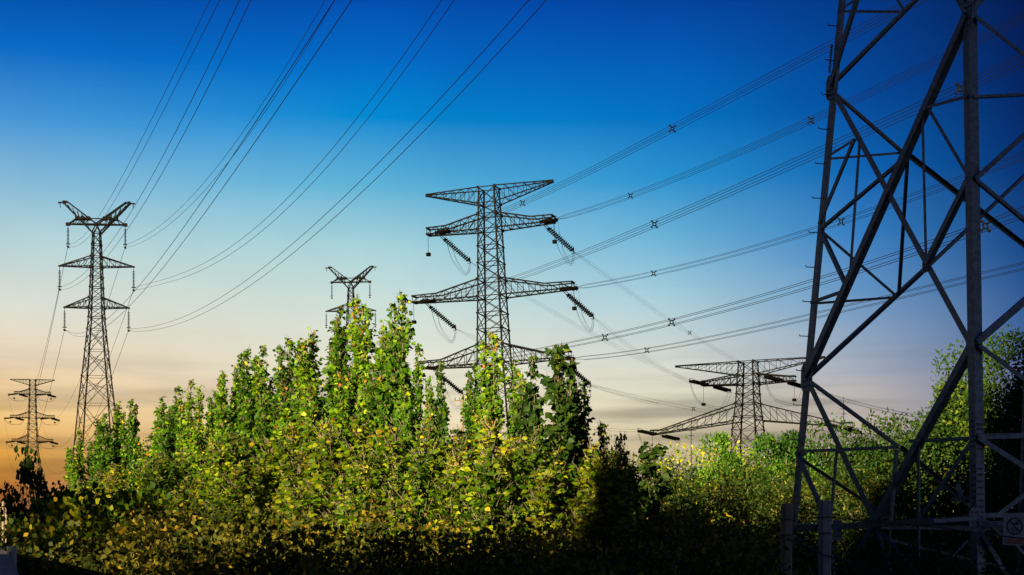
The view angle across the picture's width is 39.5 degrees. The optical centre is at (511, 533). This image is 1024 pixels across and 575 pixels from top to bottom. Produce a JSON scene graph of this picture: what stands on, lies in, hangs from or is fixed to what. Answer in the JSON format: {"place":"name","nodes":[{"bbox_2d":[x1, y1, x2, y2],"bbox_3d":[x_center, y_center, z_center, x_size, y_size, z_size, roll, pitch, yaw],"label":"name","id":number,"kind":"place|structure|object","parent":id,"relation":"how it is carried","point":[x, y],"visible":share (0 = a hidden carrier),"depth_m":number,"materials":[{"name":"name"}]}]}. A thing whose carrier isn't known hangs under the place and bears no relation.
{"place":"outdoors","nodes":[
{"label":"outdoors","id":0,"kind":"place"},
{"bbox_2d":[0,0,1023,509],"label":"sky","id":1,"kind":"structure","parent":0,"point":[581,83],"materials":[{"name":"blue"}]},
{"bbox_3d":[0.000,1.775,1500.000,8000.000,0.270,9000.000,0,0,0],"label":"ground","id":2,"kind":"structure","parent":0,"visible":0},
{"bbox_2d":[0,546,18,574],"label":"parapet wall","id":3,"kind":"structure","parent":2,"relation":"on","point":[7,566],"depth_m":8.09,"materials":[{"name":"concrete"}]},
{"bbox_2d":[4,379,59,505],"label":"power pylon","id":4,"kind":"object","parent":2,"relation":"on","point":[35,418],"visible":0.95,"depth_m":639.40,"materials":[{"name":"metal"}]},
{"bbox_2d":[0,445,71,523],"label":"leafy shrub","id":5,"kind":"object","parent":2,"relation":"on","point":[29,477],"visible":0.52,"depth_m":23.76,"materials":[{"name":"green plant"}]},
{"bbox_2d":[0,517,92,574],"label":"leafy shrub","id":6,"kind":"object","parent":2,"relation":"on","point":[14,528],"visible":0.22,"depth_m":18.73,"materials":[{"name":"green plant"}]},
{"bbox_2d":[0,481,119,543],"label":"leafy shrub","id":7,"kind":"object","parent":2,"relation":"on","point":[39,507],"visible":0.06,"depth_m":22.94,"materials":[{"name":"green plant"}]},
{"bbox_2d":[62,429,89,492],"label":"poplar tree","id":8,"kind":"object","parent":2,"relation":"on","point":[73,471],"visible":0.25,"depth_m":49.60,"materials":[{"name":"green plant"}]},
{"bbox_2d":[25,495,153,567],"bbox_3d":[-6.316,0.619,20.973,2.703,2.389,2.190,3,1,-34],"label":"leafy shrub","id":9,"kind":"object","parent":2,"relation":"on","point":[78,507],"visible":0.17,"depth_m":20.92,"materials":[{"name":"green plant"}]},
{"bbox_2d":[87,419,102,486],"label":"poplar tree","id":10,"kind":"object","parent":2,"relation":"on","point":[97,451],"visible":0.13,"depth_m":49.17,"materials":[{"name":"green plant"}]},
{"bbox_2d":[57,200,135,485],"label":"power pylon","id":11,"kind":"object","parent":2,"relation":"on","point":[106,218],"visible":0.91,"depth_m":179.67,"materials":[{"name":"metal"}]},
{"bbox_2d":[61,0,250,289],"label":"power line","id":12,"kind":"object","parent":11,"relation":"hanging from","point":[175,132],"visible":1,"depth_m":76.08,"materials":[{"name":"black metal"}]},
{"bbox_2d":[65,0,351,336],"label":"power line","id":13,"kind":"object","parent":11,"relation":"attached to","point":[237,149],"visible":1,"depth_m":60.47,"materials":[{"name":"black metal"}]},
{"bbox_2d":[134,0,453,289],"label":"power line","id":14,"kind":"object","parent":11,"relation":"attached to","point":[331,149],"visible":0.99,"depth_m":78.58,"materials":[{"name":"black metal"}]},
{"bbox_2d":[132,0,545,330],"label":"power line","id":15,"kind":"object","parent":11,"relation":"attached to","point":[384,156],"visible":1,"depth_m":65.99,"materials":[{"name":"black metal"}]},
{"bbox_2d":[98,462,131,526],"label":"poplar sapling","id":16,"kind":"object","parent":2,"relation":"on","point":[118,484],"visible":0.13,"depth_m":36.31,"materials":[{"name":"green plant"}]},
{"bbox_2d":[94,401,154,488],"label":"poplar tree","id":17,"kind":"object","parent":2,"relation":"on","point":[105,457],"visible":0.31,"depth_m":47.78,"materials":[{"name":"green plant"}]},
{"bbox_2d":[116,412,132,489],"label":"poplar tree","id":18,"kind":"object","parent":2,"relation":"on","point":[123,441],"visible":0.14,"depth_m":47.81,"materials":[{"name":"green plant"}]},
{"bbox_2d":[78,481,187,531],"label":"leafy shrub","id":19,"kind":"object","parent":2,"relation":"on","point":[139,495],"visible":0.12,"depth_m":23.92,"materials":[{"name":"green plant"}]},
{"bbox_2d":[124,398,146,490],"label":"poplar tree","id":20,"kind":"object","parent":2,"relation":"on","point":[133,425],"visible":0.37,"depth_m":45.89,"materials":[{"name":"green plant"}]},
{"bbox_2d":[131,409,158,489],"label":"poplar tree","id":21,"kind":"object","parent":2,"relation":"on","point":[150,453],"visible":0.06,"depth_m":45.91,"materials":[{"name":"green plant"}]},
{"bbox_2d":[126,450,174,512],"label":"poplar sapling","id":22,"kind":"object","parent":2,"relation":"on","point":[162,460],"visible":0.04,"depth_m":35.86,"materials":[{"name":"green plant"}]},
{"bbox_2d":[133,448,197,516],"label":"poplar sapling","id":23,"kind":"object","parent":2,"relation":"on","point":[177,473],"visible":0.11,"depth_m":34.20,"materials":[{"name":"green plant"}]},
{"bbox_2d":[153,385,204,497],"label":"poplar tree","id":24,"kind":"object","parent":2,"relation":"on","point":[167,439],"visible":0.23,"depth_m":42.75,"materials":[{"name":"green plant"}]},
{"bbox_2d":[172,397,186,498],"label":"poplar tree","id":25,"kind":"object","parent":2,"relation":"on","point":[179,419],"visible":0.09,"depth_m":42.41,"materials":[{"name":"green plant"}]},
{"bbox_2d":[175,379,213,489],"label":"poplar tree","id":26,"kind":"object","parent":2,"relation":"on","point":[193,442],"visible":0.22,"depth_m":39.90,"materials":[{"name":"green plant"}]},
{"bbox_2d":[166,438,247,535],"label":"poplar sapling","id":27,"kind":"object","parent":2,"relation":"on","point":[189,495],"visible":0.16,"depth_m":33.06,"materials":[{"name":"green plant"}]},
{"bbox_2d":[197,388,216,474],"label":"poplar tree","id":28,"kind":"object","parent":2,"relation":"on","point":[211,425],"visible":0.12,"depth_m":39.73,"materials":[{"name":"green plant"}]},
{"bbox_2d":[203,371,227,482],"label":"poplar tree","id":29,"kind":"object","parent":2,"relation":"on","point":[222,376],"visible":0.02,"depth_m":39.01,"materials":[{"name":"green plant"}]},
{"bbox_2d":[212,362,239,476],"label":"poplar tree","id":30,"kind":"object","parent":2,"relation":"on","point":[223,414],"visible":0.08,"depth_m":35.75,"materials":[{"name":"green plant"}]},
{"bbox_2d":[188,429,278,546],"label":"poplar sapling","id":31,"kind":"object","parent":2,"relation":"on","point":[220,467],"visible":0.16,"depth_m":30.51,"materials":[{"name":"green plant"}]},
{"bbox_2d":[233,352,247,453],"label":"poplar tree","id":32,"kind":"object","parent":2,"relation":"on","point":[239,409],"visible":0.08,"depth_m":35.21,"materials":[{"name":"green plant"}]},
{"bbox_2d":[193,435,305,556],"bbox_3d":[-5.223,-0.177,29.520,2.482,3.765,2.799,0,0,-19],"label":"poplar sapling","id":33,"kind":"object","parent":2,"relation":"on","point":[265,477],"visible":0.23,"depth_m":28.89,"materials":[{"name":"green plant"}]},
{"bbox_2d":[236,345,269,489],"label":"poplar tree","id":34,"kind":"object","parent":2,"relation":"on","point":[249,411],"visible":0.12,"depth_m":33.86,"materials":[{"name":"green plant"}]},
{"bbox_2d":[232,344,276,461],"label":"poplar tree","id":35,"kind":"object","parent":2,"relation":"on","point":[263,350],"visible":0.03,"depth_m":34.84,"materials":[{"name":"green plant"}]},
{"bbox_2d":[247,358,271,496],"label":"poplar tree","id":36,"kind":"object","parent":2,"relation":"on","point":[259,393],"visible":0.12,"depth_m":32.92,"materials":[{"name":"green plant"}]},
{"bbox_2d":[254,370,295,495],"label":"poplar tree","id":37,"kind":"object","parent":2,"relation":"on","point":[265,428],"visible":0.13,"depth_m":31.86,"materials":[{"name":"green plant"}]},
{"bbox_2d":[256,335,297,498],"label":"poplar tree","id":38,"kind":"object","parent":2,"relation":"on","point":[287,370],"visible":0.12,"depth_m":32.15,"materials":[{"name":"green plant"}]},
{"bbox_2d":[269,421,338,535],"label":"poplar sapling","id":39,"kind":"object","parent":2,"relation":"on","point":[293,441],"visible":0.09,"depth_m":27.70,"materials":[{"name":"green plant"}]},
{"bbox_2d":[266,417,354,536],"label":"poplar sapling","id":40,"kind":"object","parent":2,"relation":"on","point":[308,472],"visible":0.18,"depth_m":26.96,"materials":[{"name":"green plant"}]},
{"bbox_2d":[273,327,350,493],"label":"poplar tree","id":41,"kind":"object","parent":2,"relation":"on","point":[308,408],"visible":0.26,"depth_m":29.14,"materials":[{"name":"green plant"}]},
{"bbox_2d":[275,424,381,549],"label":"poplar sapling","id":42,"kind":"object","parent":2,"relation":"on","point":[338,497],"visible":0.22,"depth_m":25.60,"materials":[{"name":"green plant"}]},
{"bbox_2d":[315,305,356,445],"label":"poplar tree","id":43,"kind":"object","parent":2,"relation":"on","point":[340,368],"visible":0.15,"depth_m":28.76,"materials":[{"name":"green plant"}]},
{"bbox_2d":[321,317,350,428],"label":"poplar tree","id":44,"kind":"object","parent":2,"relation":"on","point":[343,353],"visible":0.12,"depth_m":29.07,"materials":[{"name":"green plant"}]},
{"bbox_2d":[325,266,376,364],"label":"power pylon","id":45,"kind":"object","parent":2,"relation":"on","point":[344,278],"visible":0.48,"depth_m":261.73,"materials":[{"name":"metal"}]},
{"bbox_2d":[345,292,375,493],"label":"poplar tree","id":46,"kind":"object","parent":2,"relation":"on","point":[360,377],"visible":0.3,"depth_m":28.09,"materials":[{"name":"green plant"}]},
{"bbox_2d":[329,319,408,493],"bbox_3d":[-2.720,-1.249,27.993,1.846,5.898,1.600,1,0,3],"label":"poplar tree","id":47,"kind":"object","parent":2,"relation":"on","point":[336,410],"visible":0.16,"depth_m":27.81,"materials":[{"name":"green plant"}]},
{"bbox_2d":[336,414,414,556],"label":"poplar sapling","id":48,"kind":"object","parent":2,"relation":"on","point":[360,446],"visible":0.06,"depth_m":24.33,"materials":[{"name":"green plant"}]},
{"bbox_2d":[359,331,415,462],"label":"poplar tree","id":49,"kind":"object","parent":2,"relation":"on","point":[373,403],"visible":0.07,"depth_m":27.61,"materials":[{"name":"green plant"}]},
{"bbox_2d":[336,422,447,552],"bbox_3d":[-1.782,-0.072,23.637,2.419,3.550,1.726,-2,-1,-25],"label":"poplar sapling","id":50,"kind":"object","parent":2,"relation":"on","point":[366,486],"visible":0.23,"depth_m":23.37,"materials":[{"name":"green plant"}]},
{"bbox_2d":[370,289,416,467],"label":"poplar tree","id":51,"kind":"object","parent":2,"relation":"on","point":[401,337],"visible":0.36,"depth_m":26.19,"materials":[{"name":"green plant"}]},
{"bbox_2d":[0,499,817,574],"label":"undergrowth","id":52,"kind":"object","parent":2,"relation":"on","point":[164,550],"visible":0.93,"depth_m":14.76,"materials":[{"name":"green plant"}]},
{"bbox_2d":[393,343,438,462],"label":"poplar tree","id":53,"kind":"object","parent":2,"relation":"on","point":[407,408],"visible":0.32,"depth_m":25.99,"materials":[{"name":"green plant"}]},
{"bbox_2d":[424,387,441,439],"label":"poplar tree","id":54,"kind":"object","parent":2,"relation":"on","point":[429,415],"visible":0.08,"depth_m":25.70,"materials":[{"name":"green plant"}]},
{"bbox_2d":[372,417,508,557],"bbox_3d":[-1.296,-0.083,22.909,2.660,3.579,2.359,-1,1,-32],"label":"poplar sapling","id":55,"kind":"object","parent":2,"relation":"on","point":[394,509],"visible":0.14,"depth_m":22.98,"materials":[{"name":"green plant"}]},
{"bbox_2d":[434,359,450,455],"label":"poplar tree","id":56,"kind":"object","parent":2,"relation":"on","point":[442,414],"visible":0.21,"depth_m":24.94,"materials":[{"name":"green plant"}]},
{"bbox_2d":[392,426,505,543],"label":"poplar sapling","id":57,"kind":"object","parent":2,"relation":"on","point":[422,476],"visible":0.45,"depth_m":22.00,"materials":[{"name":"green plant"}]},
{"bbox_2d":[460,378,478,452],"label":"poplar tree","id":58,"kind":"object","parent":2,"relation":"on","point":[467,413],"visible":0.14,"depth_m":24.94,"materials":[{"name":"green plant"}]},
{"bbox_2d":[462,363,480,455],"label":"poplar tree","id":59,"kind":"object","parent":2,"relation":"on","point":[473,380],"visible":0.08,"depth_m":25.06,"materials":[{"name":"green plant"}]},
{"bbox_2d":[421,417,536,547],"bbox_3d":[-0.215,-0.052,22.092,2.392,3.510,1.707,0,-1,6],"label":"poplar sapling","id":60,"kind":"object","parent":2,"relation":"on","point":[454,461],"visible":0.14,"depth_m":22.00,"materials":[{"name":"green plant"}]},
{"bbox_2d":[466,328,510,482],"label":"poplar tree","id":61,"kind":"object","parent":2,"relation":"on","point":[489,383],"visible":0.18,"depth_m":24.36,"materials":[{"name":"green plant"}]},
{"bbox_2d":[411,179,593,437],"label":"power pylon","id":62,"kind":"object","parent":2,"relation":"on","point":[442,232],"visible":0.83,"depth_m":219.75,"materials":[{"name":"metal"}]},
{"bbox_2d":[447,0,926,230],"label":"power line","id":63,"kind":"object","parent":62,"relation":"attached to","point":[671,129],"visible":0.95,"depth_m":130.00,"materials":[{"name":"black metal"}]},
{"bbox_2d":[432,55,1023,300],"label":"power line","id":64,"kind":"object","parent":62,"relation":"attached to","point":[957,88],"visible":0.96,"depth_m":112.92,"materials":[{"name":"black metal"}]},
{"bbox_2d":[444,206,1023,368],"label":"power line","id":65,"kind":"object","parent":62,"relation":"attached to","point":[982,229],"visible":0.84,"depth_m":116.98,"materials":[{"name":"black metal"}]},
{"bbox_2d":[555,12,1023,219],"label":"power line","id":66,"kind":"object","parent":62,"relation":"attached to","point":[812,122],"visible":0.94,"depth_m":139.90,"materials":[{"name":"black metal"}]},
{"bbox_2d":[572,262,1023,359],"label":"power line","id":67,"kind":"object","parent":62,"relation":"attached to","point":[803,316],"visible":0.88,"depth_m":146.13,"materials":[{"name":"black metal"}]},
{"bbox_2d":[576,151,1023,287],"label":"power line","id":68,"kind":"object","parent":62,"relation":"attached to","point":[840,219],"visible":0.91,"depth_m":145.28,"materials":[{"name":"black metal"}]},
{"bbox_2d":[450,429,568,545],"bbox_3d":[0.238,0.067,21.515,2.441,3.284,2.165,3,1,2],"label":"poplar sapling","id":69,"kind":"object","parent":2,"relation":"on","point":[490,477],"visible":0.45,"depth_m":21.02,"materials":[{"name":"green plant"}]},
{"bbox_2d":[500,359,520,482],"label":"poplar tree","id":70,"kind":"object","parent":2,"relation":"on","point":[512,390],"visible":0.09,"depth_m":24.45,"materials":[{"name":"green plant"}]},
{"bbox_2d":[478,368,543,454],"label":"poplar tree","id":71,"kind":"object","parent":2,"relation":"on","point":[522,384],"visible":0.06,"depth_m":24.02,"materials":[{"name":"green plant"}]},
{"bbox_2d":[471,354,585,481],"bbox_3d":[0.249,-0.602,23.056,1.998,4.615,2.315,0,0,1],"label":"poplar tree","id":72,"kind":"object","parent":2,"relation":"on","point":[535,411],"visible":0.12,"depth_m":22.90,"materials":[{"name":"green plant"}]},
{"bbox_2d":[515,444,582,558],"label":"poplar sapling","id":73,"kind":"object","parent":2,"relation":"on","point":[557,477],"visible":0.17,"depth_m":20.70,"materials":[{"name":"green plant"}]},
{"bbox_2d":[473,342,673,529],"bbox_3d":[0.758,-0.653,22.785,2.674,4.718,3.105,0,0,37],"label":"poplar tree","id":74,"kind":"object","parent":2,"relation":"on","point":[559,431],"visible":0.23,"depth_m":21.33,"materials":[{"name":"green plant"}]},
{"bbox_2d":[517,438,646,573],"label":"bush","id":75,"kind":"object","parent":2,"relation":"on","point":[602,487],"visible":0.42,"depth_m":20.21,"materials":[{"name":"green plant"}]},
{"bbox_2d":[577,379,592,480],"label":"poplar tree","id":76,"kind":"object","parent":2,"relation":"on","point":[584,426],"visible":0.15,"depth_m":22.13,"materials":[{"name":"green plant"}]},
{"bbox_2d":[538,448,637,558],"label":"poplar sapling","id":77,"kind":"object","parent":2,"relation":"on","point":[624,480],"visible":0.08,"depth_m":20.69,"materials":[{"name":"green plant"}]},
{"bbox_2d":[593,418,644,527],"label":"poplar sapling","id":78,"kind":"object","parent":2,"relation":"on","point":[631,475],"visible":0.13,"depth_m":23.52,"materials":[{"name":"green plant"}]},
{"bbox_2d":[608,447,712,515],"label":"bush","id":79,"kind":"object","parent":2,"relation":"on","point":[679,483],"visible":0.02,"depth_m":35.75,"materials":[{"name":"green plant"}]},
{"bbox_2d":[627,435,741,517],"bbox_3d":[4.375,-0.476,40.189,4.818,4.665,4.353,4,-2,14],"label":"bush","id":80,"kind":"object","parent":2,"relation":"on","point":[680,453],"visible":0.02,"depth_m":39.94,"materials":[{"name":"green plant"}]},
{"bbox_2d":[638,498,769,566],"bbox_3d":[3.170,0.413,30.319,5.584,2.870,5.815,0,-2,15],"label":"golden bush","id":81,"kind":"object","parent":2,"relation":"on","point":[669,512],"visible":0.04,"depth_m":30.23,"materials":[{"name":"green plant"}]},
{"bbox_2d":[637,466,776,531],"bbox_3d":[3.882,0.128,34.454,5.710,3.408,5.686,0,-2,23],"label":"feathery bush","id":82,"kind":"object","parent":2,"relation":"on","point":[670,497],"visible":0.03,"depth_m":34.11,"materials":[{"name":"green plant"}]},
{"bbox_2d":[631,458,802,537],"bbox_3d":[4.634,-0.046,36.101,6.235,3.789,6.326,-1,0,17],"label":"feathery bush","id":83,"kind":"object","parent":2,"relation":"on","point":[698,478],"visible":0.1,"depth_m":35.19,"materials":[{"name":"green plant"}]},
{"bbox_2d":[686,430,749,499],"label":"young tree","id":84,"kind":"object","parent":2,"relation":"on","point":[722,441],"visible":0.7,"depth_m":38.16,"materials":[{"name":"green plant"}]},
{"bbox_2d":[675,435,802,529],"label":"bush","id":85,"kind":"object","parent":2,"relation":"on","point":[736,447],"visible":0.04,"depth_m":41.82,"materials":[{"name":"green plant"}]},
{"bbox_2d":[637,356,861,472],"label":"power pylon","id":86,"kind":"object","parent":2,"relation":"on","point":[766,376],"visible":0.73,"depth_m":300.36,"materials":[{"name":"metal"}]},
{"bbox_2d":[663,463,839,565],"bbox_3d":[5.665,0.046,34.024,6.027,3.612,6.052,4,-4,-8],"label":"feathery bush","id":87,"kind":"object","parent":2,"relation":"on","point":[751,503],"visible":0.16,"depth_m":33.42,"materials":[{"name":"green plant"}]},
{"bbox_2d":[682,460,855,548],"bbox_3d":[6.627,-0.025,34.911,6.158,3.742,6.247,2,-2,-34],"label":"feathery bush","id":88,"kind":"object","parent":2,"relation":"on","point":[760,478],"visible":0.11,"depth_m":34.77,"materials":[{"name":"green plant"}]},
{"bbox_2d":[533,508,1023,574],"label":"thicket","id":89,"kind":"object","parent":2,"relation":"on","point":[956,567],"visible":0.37,"depth_m":20.83,"materials":[{"name":"green plant"}]},
{"bbox_2d":[780,503,792,574],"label":"fence post","id":90,"kind":"object","parent":2,"relation":"on","point":[786,519],"visible":1,"depth_m":14.76,"materials":[{"name":"concrete"}]},
{"bbox_2d":[747,429,843,531],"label":"young tree","id":91,"kind":"object","parent":2,"relation":"on","point":[762,445],"visible":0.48,"depth_m":38.66,"materials":[{"name":"green plant"}]},
{"bbox_2d":[818,500,831,574],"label":"fence post","id":92,"kind":"object","parent":2,"relation":"on","point":[824,531],"visible":1,"depth_m":14.15,"materials":[{"name":"grey concrete"}]},
{"bbox_2d":[724,455,931,568],"bbox_3d":[7.202,0.015,32.877,5.903,3.676,5.878,1,3,38],"label":"feathery bush","id":93,"kind":"object","parent":2,"relation":"on","point":[774,499],"visible":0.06,"depth_m":32.31,"materials":[{"name":"green plant"}]},
{"bbox_2d":[772,412,891,531],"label":"bush","id":94,"kind":"object","parent":2,"relation":"on","point":[821,458],"visible":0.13,"depth_m":45.01,"materials":[{"name":"green plant"}]},
{"bbox_2d":[754,462,995,574],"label":"feathery bush","id":95,"kind":"object","parent":2,"relation":"on","point":[867,494],"visible":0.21,"depth_m":31.28,"materials":[{"name":"green plant"}]},
{"bbox_2d":[793,441,1013,573],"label":"feathery bush","id":96,"kind":"object","parent":2,"relation":"on","point":[902,489],"visible":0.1,"depth_m":31.42,"materials":[{"name":"green plant"}]},
{"bbox_2d":[786,0,1023,574],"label":"power pylon","id":97,"kind":"object","parent":2,"relation":"on","point":[975,337],"visible":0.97,"depth_m":21.95,"materials":[{"name":"metal"}]},
{"bbox_2d":[639,516,1023,538],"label":"fence wire","id":98,"kind":"object","parent":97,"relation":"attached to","point":[969,531],"visible":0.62,"depth_m":16.08,"materials":[{"name":"brown"}]},
{"bbox_2d":[1002,515,1023,545],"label":"warning sign","id":99,"kind":"object","parent":97,"relation":"attached to","point":[1013,525],"visible":1,"depth_m":19.74,"materials":[{"name":"white metal"}]},
{"bbox_2d":[848,408,969,518],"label":"bush","id":100,"kind":"object","parent":2,"relation":"on","point":[871,443],"visible":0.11,"depth_m":45.33,"materials":[{"name":"green plant"}]},
{"bbox_2d":[851,407,995,534],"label":"bush","id":101,"kind":"object","parent":2,"relation":"on","point":[857,432],"visible":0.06,"depth_m":46.34,"materials":[{"name":"green plant"}]},
{"bbox_2d":[833,439,1019,573],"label":"feathery bush","id":102,"kind":"object","parent":2,"relation":"on","point":[987,485],"visible":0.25,"depth_m":30.25,"materials":[{"name":"green plant"}]},
{"bbox_2d":[864,425,1021,574],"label":"feathery bush","id":103,"kind":"object","parent":2,"relation":"on","point":[1010,494],"visible":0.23,"depth_m":30.40,"materials":[{"name":"green plant"}]},
{"bbox_2d":[898,379,1014,523],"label":"broadleaf tree","id":104,"kind":"object","parent":2,"relation":"on","point":[907,447],"visible":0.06,"depth_m":44.64,"materials":[{"name":"green plant"}]},
{"bbox_2d":[907,324,1023,512],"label":"broadleaf tree","id":105,"kind":"object","parent":2,"relation":"on","point":[953,425],"visible":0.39,"depth_m":43.05,"materials":[{"name":"green plant"}]},
{"bbox_2d":[958,359,1023,510],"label":"broadleaf tree","id":106,"kind":"object","parent":2,"relation":"on","point":[1011,416],"visible":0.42,"depth_m":39.71,"materials":[{"name":"green plant"}]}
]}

